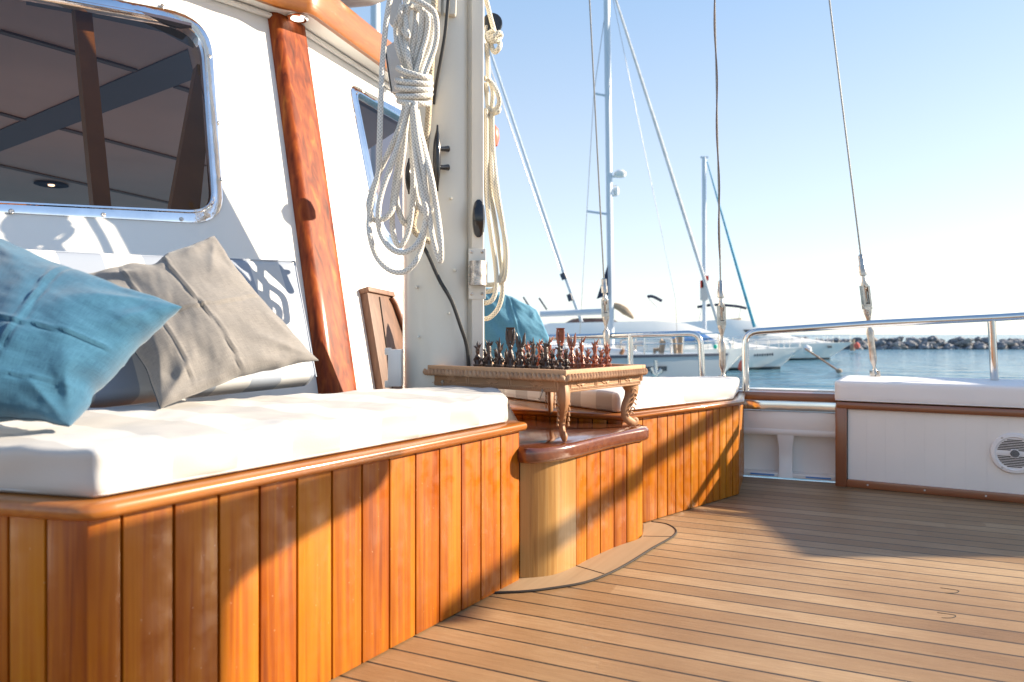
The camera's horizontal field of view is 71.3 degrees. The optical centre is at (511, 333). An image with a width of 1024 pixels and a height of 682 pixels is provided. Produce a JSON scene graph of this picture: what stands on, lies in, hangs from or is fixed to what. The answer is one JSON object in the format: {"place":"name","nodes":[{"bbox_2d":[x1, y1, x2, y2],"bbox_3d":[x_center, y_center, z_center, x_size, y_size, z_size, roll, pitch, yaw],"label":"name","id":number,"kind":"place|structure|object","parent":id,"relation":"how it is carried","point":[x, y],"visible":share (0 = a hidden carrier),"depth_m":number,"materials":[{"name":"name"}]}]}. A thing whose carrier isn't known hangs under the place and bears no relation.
{"place":"outdoors","nodes":[
{"label":"outdoors","id":0,"kind":"place"},
{"bbox_2d":[484,31,582,321],"bbox_3d":[0.797,-7.600,33.088,4.995,14.128,0.462,0,0,0],"label":"forestay","id":1,"kind":"object","parent":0,"point":[563,276],"visible":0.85,"depth_m":32.95,"materials":[{"name":"paint"}]},
{"bbox_2d":[328,476,1023,681],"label":"deck","id":2,"kind":"structure","parent":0,"point":[756,579],"depth_m":1.80,"materials":[{"name":"brown wood"}]},
{"bbox_2d":[0,0,402,407],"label":"deckhouse","id":3,"kind":"object","parent":2,"relation":"on","point":[242,129],"visible":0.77,"depth_m":2.53,"materials":[{"name":"white paint"}]},
{"bbox_2d":[0,0,223,222],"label":"window","id":4,"kind":"structure","parent":3,"relation":"in","point":[108,109],"depth_m":2.30,"materials":[{"name":"silver metal"}]},
{"bbox_2d":[286,13,308,23],"bbox_3d":[-0.869,-1.277,2.891,0.088,0.009,0.088,0,0,0],"label":"soffit downlight","id":5,"kind":"object","parent":3,"relation":"attached to","point":[299,18],"visible":1,"depth_m":2.88,"materials":[{"name":"silver metal"}]},
{"bbox_2d":[340,0,384,7],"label":"folded cover","id":6,"kind":"object","parent":3,"relation":"on","point":[355,3],"visible":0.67,"depth_m":3.21,"materials":[{"name":"white fabric"}]},
{"bbox_2d":[350,86,402,249],"bbox_3d":[-0.552,-0.771,3.554,0.231,0.826,0.743,0,0,20],"label":"window","id":7,"kind":"structure","parent":3,"relation":"in","point":[365,105],"depth_m":3.39,"materials":[{"name":"silver metal"}]},
{"bbox_2d":[359,287,402,388],"bbox_3d":[-0.519,0.055,2.969,0.172,0.494,0.295,0,0,21],"label":"wooden locker","id":8,"kind":"object","parent":3,"relation":"on","point":[383,316],"visible":0.7,"depth_m":2.91,"materials":[{"name":"brown wood"}]},
{"bbox_2d":[0,404,526,681],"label":"bench","id":9,"kind":"object","parent":2,"relation":"on","point":[326,568],"visible":0.88,"depth_m":1.28,"materials":[{"name":"brown wood"}]},
{"bbox_2d":[0,385,507,497],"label":"seat cushion","id":10,"kind":"object","parent":9,"relation":"on","point":[96,452],"visible":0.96,"depth_m":1.32,"materials":[{"name":"fabric"}]},
{"bbox_2d":[0,238,181,426],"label":"throw pillow","id":11,"kind":"object","parent":10,"relation":"on","point":[72,341],"visible":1,"depth_m":1.22,"materials":[{"name":"blue fabric"}]},
{"bbox_2d":[26,249,316,407],"bbox_3d":[-0.940,-0.024,1.867,0.258,0.416,0.936,0,0,38],"label":"back cushion","id":12,"kind":"object","parent":10,"relation":"on","point":[275,285],"visible":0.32,"depth_m":2.00,"materials":[{"name":"fabric"}]},
{"bbox_2d":[88,236,318,408],"bbox_3d":[-0.770,-0.051,1.797,0.346,0.428,0.434,0,0,35],"label":"throw pillow","id":13,"kind":"object","parent":10,"relation":"on","point":[224,323],"visible":0.75,"depth_m":1.70,"materials":[{"name":"grey fabric"}]},
{"bbox_2d":[403,0,483,388],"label":"mast","id":14,"kind":"object","parent":2,"relation":"on","point":[432,335],"visible":0.52,"depth_m":2.41,"materials":[{"name":"beige paint"}]},
{"bbox_2d":[385,348,402,387],"bbox_3d":[-0.399,0.113,2.415,0.056,0.134,0.060,0,0,0],"label":"junction box","id":15,"kind":"object","parent":14,"relation":"attached to","point":[395,367],"visible":1,"depth_m":2.38,"materials":[{"name":"white paint"}]},
{"bbox_2d":[389,0,401,27],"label":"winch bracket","id":16,"kind":"object","parent":14,"relation":"attached to","point":[394,7],"visible":0.58,"depth_m":2.44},
{"bbox_2d":[386,42,405,94],"bbox_3d":[-0.390,-0.914,2.495,0.094,0.178,0.120,0,0,0],"label":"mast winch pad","id":17,"kind":"object","parent":14,"relation":"attached to","point":[392,61],"visible":0.3,"depth_m":2.44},
{"bbox_2d":[405,158,409,193],"bbox_3d":[-0.329,-0.513,2.321,0.022,0.117,0.055,0,0,18],"label":"horn cleat","id":18,"kind":"object","parent":14,"relation":"attached to","point":[407,175],"visible":0.67,"depth_m":2.30,"materials":[{"name":"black metal"}]},
{"bbox_2d":[366,0,443,274],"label":"rope coil","id":19,"kind":"object","parent":18,"relation":"hanging from","point":[415,84],"visible":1,"depth_m":2.21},
{"bbox_2d":[432,0,449,103],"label":"cable","id":20,"kind":"object","parent":14,"relation":"attached to","point":[441,51],"visible":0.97,"depth_m":2.36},
{"bbox_2d":[433,125,449,190],"bbox_3d":[-0.234,-0.582,2.361,0.026,0.220,0.067,0,0,37],"label":"horn cleat","id":21,"kind":"object","parent":14,"relation":"attached to","point":[437,150],"visible":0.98,"depth_m":2.34,"materials":[{"name":"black metal"}]},
{"bbox_2d":[429,0,456,17],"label":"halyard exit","id":22,"kind":"object","parent":14,"relation":"attached to","point":[453,9],"visible":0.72,"depth_m":2.38,"materials":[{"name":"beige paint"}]},
{"bbox_2d":[411,0,437,243],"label":"halyard","id":23,"kind":"object","parent":22,"relation":"hanging from","point":[427,129],"visible":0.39,"depth_m":2.34,"materials":[{"name":"fabric"}]},
{"bbox_2d":[423,246,470,365],"bbox_3d":[-0.221,-0.078,2.367,0.171,0.452,0.030,0,0,0],"label":"cable","id":24,"kind":"object","parent":14,"relation":"attached to","point":[444,288],"visible":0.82,"depth_m":2.36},
{"bbox_2d":[468,249,486,298],"bbox_3d":[-0.113,-0.204,2.406,0.066,0.171,0.054,0,0,-22],"label":"sheave bracket","id":25,"kind":"object","parent":14,"relation":"attached to","point":[477,274],"visible":1,"depth_m":2.41,"materials":[{"name":"silver metal"}]},
{"bbox_2d":[472,199,484,236],"bbox_3d":[-0.111,-0.391,2.403,0.044,0.127,0.036,0,0,-13],"label":"fairlead","id":26,"kind":"object","parent":14,"relation":"attached to","point":[478,218],"visible":1,"depth_m":2.40,"materials":[{"name":"black metal"}]},
{"bbox_2d":[484,13,501,42],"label":"pulley block","id":27,"kind":"structure","parent":14,"relation":"attached to","point":[497,21],"depth_m":2.54,"materials":[{"name":"black plastic"}]},
{"bbox_2d":[484,0,508,320],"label":"rope coil","id":28,"kind":"object","parent":14,"relation":"hanging from","point":[493,35],"visible":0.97,"depth_m":2.48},
{"bbox_2d":[495,125,499,146],"bbox_3d":[-0.079,-0.783,2.815,0.060,0.096,0.060,0,0,0],"label":"red float","id":29,"kind":"object","parent":14,"relation":"attached to","point":[497,137],"visible":0.15,"depth_m":2.80,"materials":[{"name":"plastic"}]},
{"bbox_2d":[517,418,648,577],"bbox_3d":[0.234,0.502,2.394,0.468,0.375,0.851,0,0,0],"label":"cabinet","id":30,"kind":"object","parent":2,"relation":"on","point":[581,494],"visible":0.89,"depth_m":2.15,"materials":[{"name":"brown wood"}]},
{"bbox_2d":[423,361,647,441],"bbox_3d":[0.082,0.209,2.411,0.590,0.210,0.500,0,0,39],"label":"chess table","id":31,"kind":"object","parent":30,"relation":"on","point":[563,384],"visible":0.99,"depth_m":2.22,"materials":[{"name":"brown wood"}]},
{"bbox_2d":[473,341,482,366],"bbox_3d":[-0.112,0.069,2.354,0.032,0.092,0.032,0,0,16],"label":"chess rook","id":32,"kind":"object","parent":31,"relation":"on","point":[477,361],"visible":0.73,"depth_m":2.35,"materials":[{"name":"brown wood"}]},
{"bbox_2d":[482,348,486,366],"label":"chess pawn","id":33,"kind":"object","parent":31,"relation":"on","point":[485,355],"visible":0.45,"depth_m":2.38,"materials":[{"name":"brown wood"}]},
{"bbox_2d":[484,340,493,366],"bbox_3d":[-0.075,0.066,2.326,0.034,0.098,0.031,0,0,-1],"label":"chess knight","id":34,"kind":"object","parent":31,"relation":"on","point":[488,360],"visible":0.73,"depth_m":2.32,"materials":[{"name":"brown wood"}]},
{"bbox_2d":[493,348,497,366],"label":"chess pawn","id":35,"kind":"object","parent":31,"relation":"on","point":[495,352],"visible":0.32,"depth_m":2.35,"materials":[{"name":"brown wood"}]},
{"bbox_2d":[495,337,504,367],"bbox_3d":[-0.040,0.062,2.296,0.030,0.106,0.033,0,0,12],"label":"chess bishop","id":36,"kind":"object","parent":31,"relation":"on","point":[499,358],"visible":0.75,"depth_m":2.29,"materials":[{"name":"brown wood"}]},
{"bbox_2d":[503,348,507,367],"bbox_3d":[-0.018,0.080,2.333,0.027,0.071,0.029,0,0,35],"label":"chess pawn","id":37,"kind":"object","parent":31,"relation":"on","point":[505,359],"visible":0.38,"depth_m":2.33,"materials":[{"name":"brown wood"}]},
{"bbox_2d":[505,327,514,367],"bbox_3d":[-0.005,0.047,2.265,0.032,0.136,0.032,0,0,5],"label":"chess king","id":38,"kind":"object","parent":31,"relation":"on","point":[510,336],"visible":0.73,"depth_m":2.26,"materials":[{"name":"brown wood"}]},
{"bbox_2d":[514,349,518,367],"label":"chess pawn","id":39,"kind":"object","parent":31,"relation":"on","point":[517,352],"visible":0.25,"depth_m":2.30,"materials":[{"name":"brown wood"}]},
{"bbox_2d":[515,333,525,367],"bbox_3d":[0.027,0.055,2.241,0.033,0.120,0.031,0,0,-15],"label":"chess queen","id":40,"kind":"object","parent":31,"relation":"on","point":[520,356],"visible":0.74,"depth_m":2.24,"materials":[{"name":"brown wood"}]},
{"bbox_2d":[524,348,530,367],"bbox_3d":[0.052,0.080,2.269,0.027,0.071,0.029,0,0,-27],"label":"chess pawn","id":41,"kind":"object","parent":31,"relation":"on","point":[527,363],"visible":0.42,"depth_m":2.27,"materials":[{"name":"brown wood"}]},
{"bbox_2d":[525,342,530,357],"bbox_3d":[0.058,0.069,2.575,0.031,0.092,0.029,0,0,1],"label":"chess rook","id":42,"kind":"object","parent":31,"relation":"on","point":[527,346],"visible":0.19,"depth_m":2.57,"materials":[{"name":"red wood"}]},
{"bbox_2d":[528,338,537,368],"bbox_3d":[0.066,0.062,2.206,0.030,0.106,0.033,0,0,-12],"label":"chess bishop","id":43,"kind":"object","parent":31,"relation":"on","point":[534,361],"visible":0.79,"depth_m":2.20,"materials":[{"name":"brown wood"}]},
{"bbox_2d":[536,339,542,365],"bbox_3d":[0.098,0.065,2.546,0.033,0.100,0.032,0,0,-14],"label":"chess knight","id":44,"kind":"object","parent":31,"relation":"on","point":[539,346],"visible":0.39,"depth_m":2.54,"materials":[{"name":"red wood"}]},
{"bbox_2d":[538,349,543,368],"bbox_3d":[0.097,0.080,2.240,0.029,0.071,0.027,0,0,-8],"label":"chess pawn","id":45,"kind":"object","parent":31,"relation":"on","point":[541,356],"visible":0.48,"depth_m":2.24,"materials":[{"name":"brown wood"}]},
{"bbox_2d":[540,341,550,368],"bbox_3d":[0.103,0.066,2.179,0.034,0.098,0.031,0,0,5],"label":"chess knight","id":46,"kind":"object","parent":31,"relation":"on","point":[545,360],"visible":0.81,"depth_m":2.17,"materials":[{"name":"brown wood"}]},
{"bbox_2d":[547,336,553,365],"bbox_3d":[0.132,0.061,2.517,0.032,0.109,0.034,0,0,-10],"label":"chess bishop","id":47,"kind":"object","parent":31,"relation":"on","point":[549,347],"visible":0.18,"depth_m":2.51,"materials":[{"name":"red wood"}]},
{"bbox_2d":[549,349,556,368],"bbox_3d":[0.126,0.080,2.211,0.029,0.071,0.027,0,0,31],"label":"chess pawn","id":48,"kind":"object","parent":31,"relation":"on","point":[552,363],"visible":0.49,"depth_m":2.21,"materials":[{"name":"brown wood"}]},
{"bbox_2d":[555,342,564,369],"bbox_3d":[0.145,0.069,2.153,0.032,0.092,0.032,0,0,-4],"label":"chess rook","id":49,"kind":"object","parent":31,"relation":"on","point":[559,362],"visible":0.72,"depth_m":2.15,"materials":[{"name":"brown wood"}]},
{"bbox_2d":[556,328,564,357],"bbox_3d":[0.170,0.047,2.490,0.033,0.136,0.029,0,0,-12],"label":"chess king","id":50,"kind":"object","parent":31,"relation":"on","point":[560,334],"visible":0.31,"depth_m":2.48,"materials":[{"name":"red wood"}]},
{"bbox_2d":[563,349,570,369],"bbox_3d":[0.167,0.080,2.188,0.027,0.071,0.029,0,0,7],"label":"chess pawn","id":51,"kind":"object","parent":31,"relation":"on","point":[566,366],"visible":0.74,"depth_m":2.18,"materials":[{"name":"brown wood"}]},
{"bbox_2d":[567,333,575,367],"bbox_3d":[0.204,0.055,2.455,0.033,0.120,0.033,0,0,10],"label":"chess queen","id":52,"kind":"object","parent":31,"relation":"on","point":[571,355],"visible":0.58,"depth_m":2.45,"materials":[{"name":"red wood"}]},
{"bbox_2d":[573,349,580,367],"bbox_3d":[0.220,0.080,2.399,0.026,0.071,0.031,0,0,38],"label":"chess pawn","id":53,"kind":"object","parent":31,"relation":"on","point":[576,363],"visible":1,"depth_m":2.39,"materials":[{"name":"red wood"}]},
{"bbox_2d":[578,336,585,367],"bbox_3d":[0.237,0.061,2.431,0.032,0.109,0.034,0,0,10],"label":"chess bishop","id":54,"kind":"object","parent":31,"relation":"on","point":[581,356],"visible":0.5,"depth_m":2.42,"materials":[{"name":"red wood"}]},
{"bbox_2d":[584,348,591,367],"bbox_3d":[0.252,0.080,2.372,0.031,0.071,0.026,0,0,24],"label":"chess pawn","id":55,"kind":"object","parent":31,"relation":"on","point":[587,364],"visible":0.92,"depth_m":2.37,"materials":[{"name":"red wood"}]},
{"bbox_2d":[590,339,599,367],"bbox_3d":[0.278,0.065,2.404,0.032,0.100,0.032,0,0,-17],"label":"chess knight","id":56,"kind":"object","parent":31,"relation":"on","point":[594,359],"visible":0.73,"depth_m":2.40,"materials":[{"name":"red wood"}]},
{"bbox_2d":[597,348,604,367],"bbox_3d":[0.293,0.080,2.340,0.027,0.071,0.028,0,0,-8],"label":"chess pawn","id":57,"kind":"object","parent":31,"relation":"on","point":[601,361],"visible":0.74,"depth_m":2.33,"materials":[{"name":"red wood"}]},
{"bbox_2d":[604,343,611,366],"bbox_3d":[0.316,0.069,2.370,0.031,0.092,0.029,0,0,-16],"label":"chess rook","id":58,"kind":"object","parent":31,"relation":"on","point":[607,358],"visible":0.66,"depth_m":2.37,"materials":[{"name":"red wood"}]},
{"bbox_2d":[493,521,676,593],"bbox_3d":[0.290,0.687,2.204,0.183,0.006,0.930,0,0,39],"label":"margin plank","id":59,"kind":"object","parent":2,"relation":"on","point":[615,559],"visible":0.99,"depth_m":2.12,"materials":[{"name":"brown wood"}]},
{"bbox_2d":[507,392,744,522],"bbox_3d":[0.399,0.486,3.023,1.523,0.408,1.043,0,0,0],"label":"bench","id":60,"kind":"object","parent":2,"relation":"on","point":[693,455],"visible":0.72,"depth_m":2.79,"materials":[{"name":"brown wood"}]},
{"bbox_2d":[499,376,739,411],"bbox_3d":[0.589,0.240,3.239,1.137,0.083,0.946,0,0,-33],"label":"seat cushion","id":61,"kind":"object","parent":60,"relation":"on","point":[657,392],"visible":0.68,"depth_m":2.81,"materials":[{"name":"white fabric"}]},
{"bbox_2d":[484,288,556,361],"bbox_3d":[0.024,-0.013,3.008,0.361,0.394,0.144,0,0,0],"label":"throw pillow","id":62,"kind":"object","parent":61,"relation":"on","point":[522,318],"visible":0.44,"depth_m":2.98,"materials":[{"name":"blue fabric"}]},
{"bbox_2d":[738,387,838,482],"bbox_3d":[1.742,1.365,3.303,9.100,2.190,0.230,0,0,22],"label":"bulwark","id":63,"kind":"object","parent":2,"relation":"attached to","point":[789,432],"visible":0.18,"depth_m":3.43,"materials":[{"name":"white paint"}]},
{"bbox_2d":[589,0,610,363],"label":"shroud","id":64,"kind":"object","parent":63,"relation":"attached to","point":[604,311],"visible":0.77,"depth_m":3.90,"materials":[{"name":"metal"}]},
{"bbox_2d":[548,330,704,375],"bbox_3d":[0.296,0.155,4.058,1.592,0.350,0.076,0,0,16],"label":"guard rail","id":65,"kind":"object","parent":63,"relation":"on","point":[629,336],"visible":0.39,"depth_m":3.92,"materials":[{"name":"metal"}]},
{"bbox_2d":[713,0,726,376],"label":"shroud","id":66,"kind":"object","parent":63,"relation":"attached to","point":[721,315],"visible":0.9,"depth_m":3.69,"materials":[{"name":"metal"}]},
{"bbox_2d":[828,0,880,376],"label":"shroud","id":67,"kind":"object","parent":63,"relation":"attached to","point":[865,296],"visible":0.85,"depth_m":3.55,"materials":[{"name":"metal"}]},
{"bbox_2d":[741,312,1023,390],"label":"guard rail","id":68,"kind":"object","parent":63,"relation":"on","point":[990,319],"visible":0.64,"depth_m":3.32,"materials":[{"name":"metal"}]},
{"bbox_2d":[835,401,1023,502],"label":"bench","id":69,"kind":"object","parent":2,"relation":"on","point":[942,450],"visible":0.99,"depth_m":3.08,"materials":[{"name":"white paint"}]},
{"bbox_2d":[835,375,1023,408],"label":"seat cushion","id":70,"kind":"object","parent":69,"relation":"on","point":[999,393],"visible":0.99,"depth_m":3.08,"materials":[{"name":"white fabric"}]},
{"bbox_2d":[990,433,1023,473],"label":"speaker","id":71,"kind":"object","parent":69,"relation":"attached to","point":[1007,452],"visible":1,"depth_m":2.93},
{"bbox_2d":[350,0,1023,333],"label":"sky","id":72,"kind":"structure","parent":0,"point":[932,90],"materials":[{"name":"blue"}]},
{"bbox_2d":[725,334,1023,481],"bbox_3d":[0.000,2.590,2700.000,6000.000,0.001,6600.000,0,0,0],"label":"sea","id":73,"kind":"structure","parent":0,"point":[942,363],"depth_m":58.77,"materials":[{"name":"blue liquid"}]},
{"bbox_2d":[523,297,626,345],"bbox_3d":[-1.984,0.526,36.528,16.580,4.829,4.398,0,0,0],"label":"motor yacht","id":74,"kind":"object","parent":73,"relation":"on","point":[525,300],"visible":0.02,"depth_m":35.96,"materials":[{"name":"black glass"}]},
{"bbox_2d":[540,0,729,376],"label":"sailing yacht","id":75,"kind":"object","parent":73,"relation":"on","point":[678,362],"visible":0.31,"depth_m":21.88,"materials":[{"name":"white paint"}]},
{"bbox_2d":[371,3,379,31],"bbox_3d":[-4.595,-8.459,24.000,0.320,9.073,0.320,0,0,0],"label":"distant mast","id":76,"kind":"object","parent":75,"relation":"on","point":[375,16],"depth_m":23.86,"materials":[{"name":"metal"}]},
{"bbox_2d":[543,295,741,373],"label":"motor yacht","id":77,"kind":"object","parent":73,"relation":"on","point":[596,325],"visible":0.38,"depth_m":44.01,"materials":[{"name":"white paint"}]},
{"bbox_2d":[700,156,755,329],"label":"sailing yacht","id":78,"kind":"object","parent":73,"relation":"on","point":[703,296],"visible":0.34,"depth_m":57.88,"materials":[{"name":"paint"}]},
{"bbox_2d":[738,355,741,370],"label":"fender","id":79,"kind":"object","parent":73,"relation":"on","point":[740,366],"visible":0.61,"depth_m":48.32,"materials":[{"name":"plastic"}]},
{"bbox_2d":[677,303,852,359],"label":"motor yacht","id":80,"kind":"object","parent":73,"relation":"on","point":[739,327],"visible":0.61,"depth_m":70.08,"materials":[{"name":"white paint"}]},
{"bbox_2d":[727,338,802,370],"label":"motor yacht","id":81,"kind":"object","parent":73,"relation":"on","point":[761,357],"visible":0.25,"depth_m":51.56,"materials":[{"name":"white plastic"}]},
{"bbox_2d":[803,345,811,353],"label":"bow fender","id":82,"kind":"object","parent":81,"relation":"attached to","point":[808,347],"visible":0.94,"depth_m":52.29,"materials":[{"name":"white plastic"}]},
{"bbox_2d":[805,348,841,372],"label":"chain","id":83,"kind":"object","parent":73,"relation":"on","point":[833,367],"visible":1,"depth_m":48.11,"materials":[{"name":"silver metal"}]},
{"bbox_2d":[850,339,854,350],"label":"mooring post","id":84,"kind":"object","parent":73,"relation":"on","point":[852,348],"visible":0.81,"depth_m":101.71,"materials":[{"name":"beige"}]},
{"bbox_2d":[854,342,859,348],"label":"buoy","id":85,"kind":"object","parent":73,"relation":"on","point":[856,345],"visible":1,"depth_m":99.74,"materials":[{"name":"plastic"}]},
{"bbox_2d":[884,342,1009,348],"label":"breakwater bank","id":86,"kind":"structure","parent":0,"point":[941,347],"depth_m":122.08,"materials":[{"name":"grey stone"}]},
{"bbox_2d":[832,338,841,342],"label":"boulder","id":87,"kind":"object","parent":86,"relation":"on","point":[836,339],"visible":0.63,"depth_m":122.62,"materials":[{"name":"grey stone"}]},
{"bbox_2d":[853,337,861,341],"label":"boulder","id":88,"kind":"object","parent":86,"relation":"on","point":[858,339],"visible":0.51,"depth_m":122.65,"materials":[{"name":"stone"}]},
{"bbox_2d":[860,341,867,348],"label":"boulder","id":89,"kind":"object","parent":86,"relation":"on","point":[865,345],"visible":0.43,"depth_m":121.22,"materials":[{"name":"grey stone"}]},
{"bbox_2d":[875,340,885,347],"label":"boulder","id":90,"kind":"object","parent":86,"relation":"on","point":[880,343],"visible":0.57,"depth_m":121.16,"materials":[{"name":"grey stone"}]},
{"bbox_2d":[887,338,899,341],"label":"boulder","id":91,"kind":"object","parent":86,"relation":"on","point":[892,339],"visible":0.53,"depth_m":122.65,"materials":[{"name":"grey stone"}]},
{"bbox_2d":[889,342,902,348],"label":"boulder","id":92,"kind":"object","parent":86,"relation":"on","point":[896,345],"visible":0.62,"depth_m":120.58,"materials":[{"name":"grey stone"}]},
{"bbox_2d":[903,340,917,346],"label":"boulder","id":93,"kind":"object","parent":86,"relation":"on","point":[910,343],"visible":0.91,"depth_m":121.50,"materials":[{"name":"grey stone"}]},
{"bbox_2d":[909,337,921,344],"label":"boulder","id":94,"kind":"object","parent":86,"relation":"on","point":[917,341],"visible":0.64,"depth_m":122.64,"materials":[{"name":"grey stone"}]},
{"bbox_2d":[917,344,929,348],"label":"boulder","id":95,"kind":"object","parent":86,"relation":"on","point":[923,346],"visible":0.77,"depth_m":120.36,"materials":[{"name":"grey stone"}]},
{"bbox_2d":[918,337,930,341],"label":"boulder","id":96,"kind":"object","parent":86,"relation":"on","point":[923,339],"visible":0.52,"depth_m":123.29,"materials":[{"name":"grey stone"}]},
{"bbox_2d":[926,337,937,341],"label":"boulder","id":97,"kind":"object","parent":86,"relation":"on","point":[934,339],"visible":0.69,"depth_m":122.61,"materials":[{"name":"grey stone"}]},
{"bbox_2d":[937,341,944,346],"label":"boulder","id":98,"kind":"object","parent":86,"relation":"on","point":[940,343],"visible":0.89,"depth_m":121.80,"materials":[{"name":"grey stone"}]},
{"bbox_2d":[943,343,954,348],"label":"boulder","id":99,"kind":"object","parent":86,"relation":"on","point":[949,346],"visible":0.52,"depth_m":121.04,"materials":[{"name":"grey stone"}]},
{"bbox_2d":[947,338,957,343],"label":"boulder","id":100,"kind":"object","parent":86,"relation":"on","point":[950,341],"visible":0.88,"depth_m":123.13,"materials":[{"name":"grey stone"}]},
{"bbox_2d":[959,338,972,346],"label":"boulder","id":101,"kind":"object","parent":86,"relation":"on","point":[966,342],"visible":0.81,"depth_m":121.53,"materials":[{"name":"grey stone"}]},
{"bbox_2d":[974,337,982,341],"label":"boulder","id":102,"kind":"object","parent":86,"relation":"on","point":[978,339],"visible":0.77,"depth_m":123.22,"materials":[{"name":"stone"}]},
{"bbox_2d":[973,343,985,348],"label":"boulder","id":103,"kind":"object","parent":86,"relation":"on","point":[979,346],"visible":0.7,"depth_m":120.79,"materials":[{"name":"grey stone"}]},
{"bbox_2d":[981,337,987,343],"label":"boulder","id":104,"kind":"object","parent":86,"relation":"on","point":[985,340],"visible":0.52,"depth_m":123.07,"materials":[{"name":"grey stone"}]},
{"bbox_2d":[997,344,1006,348],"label":"boulder","id":105,"kind":"object","parent":86,"relation":"on","point":[1002,346],"visible":0.7,"depth_m":120.38,"materials":[{"name":"grey stone"}]},
{"bbox_2d":[1003,340,1017,346],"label":"boulder","id":106,"kind":"object","parent":86,"relation":"on","point":[1009,343],"visible":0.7,"depth_m":121.59,"materials":[{"name":"grey stone"}]},
{"bbox_2d":[1010,346,1020,348],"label":"boulder","id":107,"kind":"object","parent":86,"relation":"on","point":[1015,347],"visible":0.69,"depth_m":120.53,"materials":[{"name":"grey stone"}]}
]}

